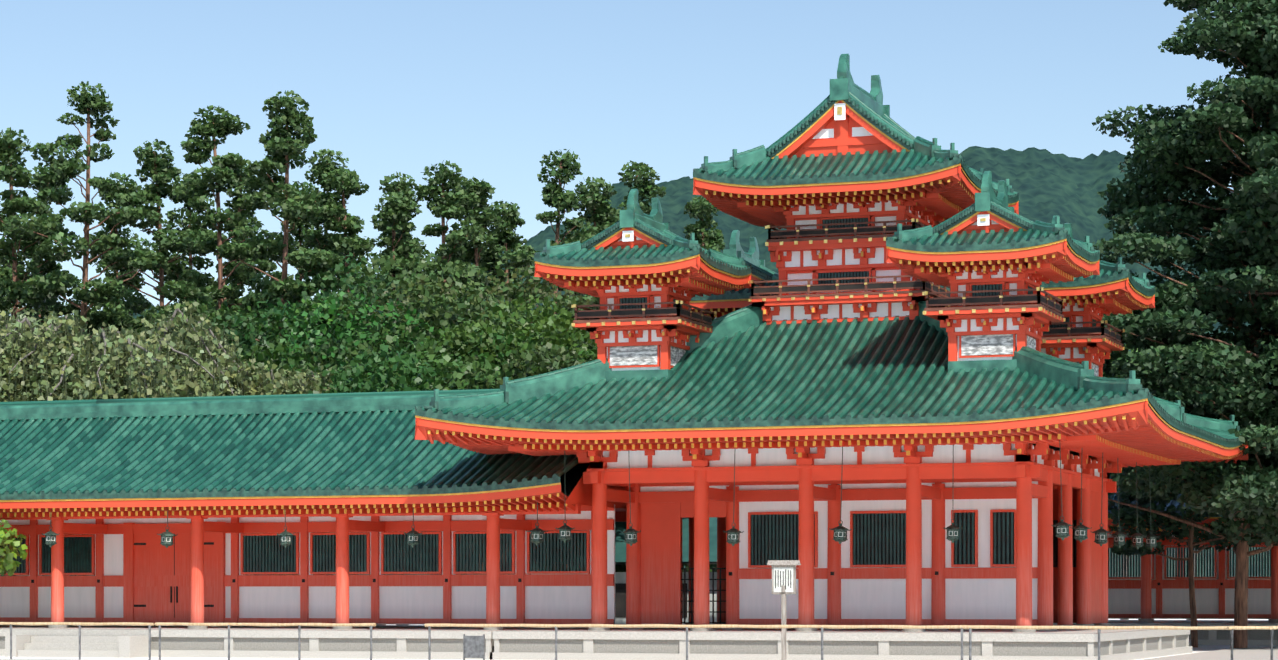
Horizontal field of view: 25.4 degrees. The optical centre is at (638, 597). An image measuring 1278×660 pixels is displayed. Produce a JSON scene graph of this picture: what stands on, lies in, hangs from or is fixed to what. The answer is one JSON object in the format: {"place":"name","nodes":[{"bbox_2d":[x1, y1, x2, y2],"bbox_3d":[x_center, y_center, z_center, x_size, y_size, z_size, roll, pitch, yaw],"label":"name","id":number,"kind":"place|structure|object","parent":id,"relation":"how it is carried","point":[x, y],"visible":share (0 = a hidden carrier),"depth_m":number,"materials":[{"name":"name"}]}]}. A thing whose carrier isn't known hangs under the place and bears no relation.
{"place":"outdoors","nodes":[
{"label":"outdoors","id":0,"kind":"place"},
{"bbox_2d":[0,0,1247,316],"label":"sky","id":1,"kind":"structure","parent":0,"point":[489,88],"materials":[{"name":"blue"}]},
{"bbox_2d":[0,146,1270,579],"bbox_3d":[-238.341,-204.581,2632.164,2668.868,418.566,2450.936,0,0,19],"label":"hill","id":2,"kind":"structure","parent":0,"point":[1046,184],"depth_m":2496.68,"materials":[{"name":"green plant"}]},
{"bbox_2d":[0,619,1277,659],"bbox_3d":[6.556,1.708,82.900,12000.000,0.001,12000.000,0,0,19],"label":"ground","id":3,"kind":"structure","parent":0,"point":[1202,648],"depth_m":79.28,"materials":[{"name":"beige gravel"}]},
{"bbox_2d":[0,519,27,576],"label":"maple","id":4,"kind":"object","parent":3,"relation":"on","point":[7,561],"visible":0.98,"depth_m":84.15,"materials":[{"name":"green plant"}]},
{"bbox_2d":[0,354,28,401],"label":"weeping cherry","id":5,"kind":"object","parent":3,"relation":"on","point":[17,396],"depth_m":94.86,"materials":[{"name":"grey plant"}]},
{"bbox_2d":[0,171,40,316],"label":"pine","id":6,"kind":"object","parent":3,"relation":"on","point":[6,273],"visible":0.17,"depth_m":136.55,"materials":[{"name":"green plant"}]},
{"bbox_2d":[0,164,73,575],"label":"pine","id":7,"kind":"object","parent":3,"relation":"on","point":[45,177],"visible":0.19,"depth_m":140.13,"materials":[{"name":"green plant"}]},
{"bbox_2d":[0,127,87,575],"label":"pine","id":8,"kind":"object","parent":3,"relation":"on","point":[14,291],"visible":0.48,"depth_m":126.39,"materials":[{"name":"green plant"}]},
{"bbox_2d":[16,296,107,357],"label":"broadleaf","id":9,"kind":"object","parent":3,"relation":"on","point":[55,304],"visible":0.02,"depth_m":126.24,"materials":[{"name":"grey plant"}]},
{"bbox_2d":[0,622,153,659],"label":"bamboo rail fence","id":10,"kind":"object","parent":3,"relation":"on","point":[80,624],"visible":1,"depth_m":75.38,"materials":[{"name":"beige wood"}]},
{"bbox_2d":[0,81,167,575],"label":"pine","id":11,"kind":"object","parent":3,"relation":"on","point":[93,105],"visible":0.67,"depth_m":121.97,"materials":[{"name":"green plant"}]},
{"bbox_2d":[75,172,154,341],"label":"pine","id":12,"kind":"object","parent":3,"relation":"on","point":[135,303],"visible":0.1,"depth_m":137.08,"materials":[{"name":"green plant"}]},
{"bbox_2d":[0,300,282,534],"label":"weeping cherry","id":13,"kind":"object","parent":3,"relation":"on","point":[174,355],"visible":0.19,"depth_m":95.20,"materials":[{"name":"green plant"}]},
{"bbox_2d":[106,139,217,335],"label":"pine","id":14,"kind":"object","parent":3,"relation":"on","point":[162,173],"visible":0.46,"depth_m":131.28,"materials":[{"name":"green plant"}]},
{"bbox_2d":[136,173,238,327],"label":"pine","id":15,"kind":"object","parent":3,"relation":"on","point":[173,270],"visible":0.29,"depth_m":138.94,"materials":[{"name":"green plant"}]},
{"bbox_2d":[133,298,249,351],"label":"broadleaf","id":16,"kind":"object","parent":3,"relation":"on","point":[200,311],"depth_m":121.79,"materials":[{"name":"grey plant"}]},
{"bbox_2d":[157,105,288,336],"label":"pine","id":17,"kind":"object","parent":3,"relation":"on","point":[227,173],"visible":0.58,"depth_m":124.37,"materials":[{"name":"green plant"}]},
{"bbox_2d":[210,159,276,331],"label":"pine","id":18,"kind":"object","parent":3,"relation":"on","point":[263,265],"visible":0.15,"depth_m":141.70,"materials":[{"name":"green plant"}]},
{"bbox_2d":[155,622,375,659],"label":"bamboo rail fence","id":19,"kind":"object","parent":3,"relation":"on","point":[160,624],"visible":1,"depth_m":73.51,"materials":[{"name":"beige wood"}]},
{"bbox_2d":[196,90,360,574],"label":"pine","id":20,"kind":"object","parent":3,"relation":"on","point":[283,147],"visible":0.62,"depth_m":118.30,"materials":[{"name":"green plant"}]},
{"bbox_2d":[205,355,351,574],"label":"tree","id":21,"kind":"object","parent":3,"relation":"on","point":[272,383],"depth_m":98.41,"materials":[{"name":"green plant"}]},
{"bbox_2d":[196,297,362,371],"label":"broadleaf","id":22,"kind":"object","parent":3,"relation":"on","point":[263,338],"visible":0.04,"depth_m":114.17,"materials":[{"name":"green plant"}]},
{"bbox_2d":[261,181,319,574],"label":"pine","id":23,"kind":"object","parent":3,"relation":"on","point":[298,229],"visible":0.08,"depth_m":144.69,"materials":[{"name":"green plant"}]},
{"bbox_2d":[0,389,629,659],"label":"corridor","id":24,"kind":"object","parent":3,"relation":"on","point":[228,483],"visible":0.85,"depth_m":84.14,"materials":[{"name":"paint"}]},
{"bbox_2d":[42,512,59,546],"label":"hanging lantern","id":25,"kind":"object","parent":24,"relation":"hanging from","point":[50,538],"visible":1,"depth_m":83.88,"materials":[{"name":"green metal"}]},
{"bbox_2d":[157,511,177,547],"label":"hanging lantern","id":26,"kind":"object","parent":24,"relation":"hanging from","point":[166,539],"visible":1,"depth_m":82.58,"materials":[{"name":"green metal"}]},
{"bbox_2d":[277,515,294,547],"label":"hanging lantern","id":27,"kind":"object","parent":24,"relation":"hanging from","point":[285,537],"visible":1,"depth_m":81.33,"materials":[{"name":"green metal"}]},
{"bbox_2d":[404,508,421,546],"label":"hanging lantern","id":28,"kind":"object","parent":24,"relation":"hanging from","point":[412,537],"visible":1,"depth_m":80.03,"materials":[{"name":"green metal"}]},
{"bbox_2d":[526,502,547,545],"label":"hanging lantern","id":29,"kind":"object","parent":24,"relation":"hanging from","point":[537,535],"visible":1,"depth_m":78.75,"materials":[{"name":"green metal"}]},
{"bbox_2d":[264,149,372,346],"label":"pine","id":30,"kind":"object","parent":3,"relation":"on","point":[317,238],"visible":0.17,"depth_m":133.53,"materials":[{"name":"green plant"}]},
{"bbox_2d":[239,252,399,364],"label":"broadleaf","id":31,"kind":"object","parent":3,"relation":"on","point":[340,267],"visible":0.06,"depth_m":117.98,"materials":[{"name":"green plant"}]},
{"bbox_2d":[236,340,420,574],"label":"broadleaf","id":32,"kind":"object","parent":3,"relation":"on","point":[281,350],"visible":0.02,"depth_m":100.96,"materials":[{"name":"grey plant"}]},
{"bbox_2d":[316,168,385,574],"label":"pine","id":33,"kind":"object","parent":3,"relation":"on","point":[347,241],"visible":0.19,"depth_m":130.12,"materials":[{"name":"green plant"}]},
{"bbox_2d":[247,245,475,624],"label":"broadleaf","id":34,"kind":"object","parent":3,"relation":"on","point":[348,328],"visible":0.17,"depth_m":112.33,"materials":[{"name":"green plant"}]},
{"bbox_2d":[367,192,424,624],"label":"pine","id":35,"kind":"object","parent":3,"relation":"on","point":[397,207],"visible":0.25,"depth_m":138.35,"materials":[{"name":"green plant"}]},
{"bbox_2d":[325,328,478,574],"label":"broadleaf","id":36,"kind":"object","parent":3,"relation":"on","point":[443,360],"visible":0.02,"depth_m":103.93,"materials":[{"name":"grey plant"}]},
{"bbox_2d":[370,171,435,574],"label":"pine","id":37,"kind":"object","parent":3,"relation":"on","point":[403,186],"visible":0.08,"depth_m":144.72,"materials":[{"name":"green plant"}]},
{"bbox_2d":[329,345,558,574],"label":"broadleaf","id":38,"kind":"object","parent":3,"relation":"on","point":[475,375],"visible":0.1,"depth_m":97.98,"materials":[{"name":"green plant"}]},
{"bbox_2d":[399,160,518,574],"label":"pine","id":39,"kind":"object","parent":3,"relation":"on","point":[448,204],"visible":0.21,"depth_m":127.29,"materials":[{"name":"green plant"}]},
{"bbox_2d":[328,261,597,384],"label":"broadleaf","id":40,"kind":"object","parent":3,"relation":"on","point":[515,306],"visible":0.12,"depth_m":111.36,"materials":[{"name":"green plant"}]},
{"bbox_2d":[445,176,502,574],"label":"pine","id":41,"kind":"object","parent":3,"relation":"on","point":[476,248],"visible":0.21,"depth_m":134.39,"materials":[{"name":"green plant"}]},
{"bbox_2d":[463,634,484,659],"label":"standing board","id":42,"kind":"object","parent":3,"relation":"on","point":[473,646],"visible":1,"depth_m":73.02,"materials":[{"name":"grey stone"}]},
{"bbox_2d":[354,266,593,574],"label":"broadleaf","id":43,"kind":"object","parent":3,"relation":"on","point":[532,287],"visible":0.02,"depth_m":119.69,"materials":[{"name":"green plant"}]},
{"bbox_2d":[411,314,597,388],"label":"broadleaf","id":44,"kind":"object","parent":3,"relation":"on","point":[472,336],"visible":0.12,"depth_m":106.32,"materials":[{"name":"green plant"}]},
{"bbox_2d":[473,199,540,323],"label":"pine","id":45,"kind":"object","parent":3,"relation":"on","point":[510,215],"visible":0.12,"depth_m":141.47,"materials":[{"name":"green plant"}]},
{"bbox_2d":[470,303,597,570],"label":"broadleaf","id":46,"kind":"object","parent":3,"relation":"on","point":[497,304],"depth_m":118.40,"materials":[{"name":"green plant"}]},
{"bbox_2d":[499,149,599,322],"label":"pine","id":47,"kind":"object","parent":3,"relation":"on","point":[556,196],"visible":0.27,"depth_m":130.22,"materials":[{"name":"green plant"}]},
{"bbox_2d":[502,342,621,522],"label":"broadleaf","id":48,"kind":"object","parent":3,"relation":"on","point":[533,356],"depth_m":100.70,"materials":[{"name":"green plant"}]},
{"bbox_2d":[559,176,619,359],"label":"pine","id":49,"kind":"object","parent":3,"relation":"on","point":[594,202],"visible":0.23,"depth_m":138.53,"materials":[{"name":"green plant"}]},
{"bbox_2d":[509,517,716,624],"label":"garden gatehouse","id":50,"kind":"object","parent":3,"relation":"on","point":[620,585],"visible":0.15,"depth_m":100.28,"materials":[{"name":"white metal"}]},
{"bbox_2d":[592,160,665,296],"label":"pine","id":51,"kind":"object","parent":3,"relation":"on","point":[644,185],"visible":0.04,"depth_m":144.59,"materials":[{"name":"green plant"}]},
{"bbox_2d":[543,564,716,571],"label":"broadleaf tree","id":52,"kind":"object","parent":3,"relation":"on","point":[620,568],"depth_m":109.61,"materials":[{"name":"green plant"}]},
{"bbox_2d":[0,648,1277,659],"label":"stone kerb","id":53,"kind":"structure","parent":3,"relation":"on","point":[1250,654],"depth_m":80.93,"materials":[{"name":"grey stone"}]},
{"bbox_2d":[424,623,966,659],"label":"bamboo rail fence","id":54,"kind":"object","parent":3,"relation":"on","point":[822,627],"visible":1,"depth_m":69.29,"materials":[{"name":"beige wood"}]},
{"bbox_2d":[683,195,724,251],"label":"pine","id":55,"kind":"object","parent":3,"relation":"on","point":[707,239],"visible":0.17,"depth_m":149.59,"materials":[{"name":"green plant"}]},
{"bbox_2d":[767,560,800,659],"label":"notice post","id":56,"kind":"object","parent":3,"relation":"on","point":[783,578],"visible":0.98,"depth_m":69.70,"materials":[{"name":"white wood"}]},
{"bbox_2d":[415,54,1247,659],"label":"temple building","id":57,"kind":"structure","parent":3,"relation":"on","point":[863,358],"depth_m":78.39,"materials":[{"name":"paint"}]},
{"bbox_2d":[555,451,574,542],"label":"hanging lantern","id":58,"kind":"object","parent":57,"relation":"attached to","point":[564,532],"visible":0.98,"depth_m":78.28,"materials":[{"name":"green metal"}]},
{"bbox_2d":[620,450,640,545],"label":"hanging lantern","id":59,"kind":"object","parent":57,"relation":"hanging from","point":[630,536],"visible":1,"depth_m":77.59,"materials":[{"name":"green metal"}]},
{"bbox_2d":[723,454,743,545],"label":"hanging lantern","id":60,"kind":"object","parent":57,"relation":"hanging from","point":[733,535],"visible":0.98,"depth_m":76.67,"materials":[{"name":"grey metal"}]},
{"bbox_2d":[829,447,850,543],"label":"hanging lantern","id":61,"kind":"object","parent":57,"relation":"hanging from","point":[840,534],"visible":0.98,"depth_m":75.66,"materials":[{"name":"grey metal"}]},
{"bbox_2d":[943,444,962,542],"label":"hanging lantern","id":62,"kind":"object","parent":57,"relation":"hanging from","point":[952,533],"visible":1,"depth_m":74.62,"materials":[{"name":"grey metal"}]},
{"bbox_2d":[1052,440,1072,539],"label":"hanging lantern","id":63,"kind":"object","parent":57,"relation":"hanging from","point":[1062,529],"visible":1,"depth_m":73.61,"materials":[{"name":"grey metal"}]},
{"bbox_2d":[1070,458,1091,542],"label":"hanging lantern","id":64,"kind":"object","parent":57,"relation":"hanging from","point":[1080,533],"visible":0.96,"depth_m":76.30,"materials":[{"name":"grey metal"}]},
{"bbox_2d":[1091,453,1111,545],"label":"hanging lantern","id":65,"kind":"object","parent":57,"relation":"hanging from","point":[1101,536],"visible":0.98,"depth_m":78.95,"materials":[{"name":"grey metal"}]},
{"bbox_2d":[1110,458,1128,547],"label":"hanging lantern","id":66,"kind":"object","parent":57,"relation":"hanging from","point":[1119,538],"visible":0.96,"depth_m":81.67,"materials":[{"name":"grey metal"}]},
{"bbox_2d":[1128,462,1146,548],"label":"hanging lantern","id":67,"kind":"object","parent":57,"relation":"hanging from","point":[1137,539],"visible":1,"depth_m":84.32,"materials":[{"name":"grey metal"}]},
{"bbox_2d":[1143,465,1159,549],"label":"hanging lantern","id":68,"kind":"object","parent":57,"relation":"hanging from","point":[1151,541],"visible":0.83,"depth_m":86.97,"materials":[{"name":"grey metal"}]},
{"bbox_2d":[922,468,1277,645],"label":"corridor","id":69,"kind":"object","parent":3,"relation":"on","point":[1145,600],"visible":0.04,"depth_m":106.05,"materials":[{"name":"paint"}]},
{"bbox_2d":[965,625,1277,659],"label":"bamboo rail fence","id":70,"kind":"object","parent":3,"relation":"on","point":[1100,628],"visible":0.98,"depth_m":65.70,"materials":[{"name":"beige wood"}]},
{"bbox_2d":[1103,345,1181,619],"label":"broadleaf","id":71,"kind":"object","parent":3,"relation":"on","point":[1126,555],"depth_m":150.06,"materials":[{"name":"green plant"}]},
{"bbox_2d":[1119,348,1241,619],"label":"broadleaf","id":72,"kind":"object","parent":3,"relation":"on","point":[1194,548],"depth_m":150.13,"materials":[{"name":"green plant"}]},
{"bbox_2d":[1092,0,1277,647],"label":"pine","id":73,"kind":"object","parent":3,"relation":"on","point":[1166,157],"visible":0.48,"depth_m":91.47,"materials":[{"name":"green plant"}]},
{"bbox_2d":[1102,0,1277,546],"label":"pine","id":74,"kind":"object","parent":3,"relation":"on","point":[1250,502],"visible":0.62,"depth_m":89.95,"materials":[{"name":"green plant"}]},
{"bbox_2d":[1108,464,1274,646],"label":"young pine","id":75,"kind":"object","parent":3,"relation":"on","point":[1173,526],"visible":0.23,"depth_m":96.94,"materials":[{"name":"green plant"}]},
{"bbox_2d":[1183,72,1273,336],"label":"pine","id":76,"kind":"object","parent":3,"relation":"on","point":[1191,241],"depth_m":96.75,"materials":[{"name":"green plant"}]},
{"bbox_2d":[1214,290,1277,536],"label":"pine","id":77,"kind":"object","parent":3,"relation":"on","point":[1274,531],"depth_m":96.56,"materials":[{"name":"green plant"}]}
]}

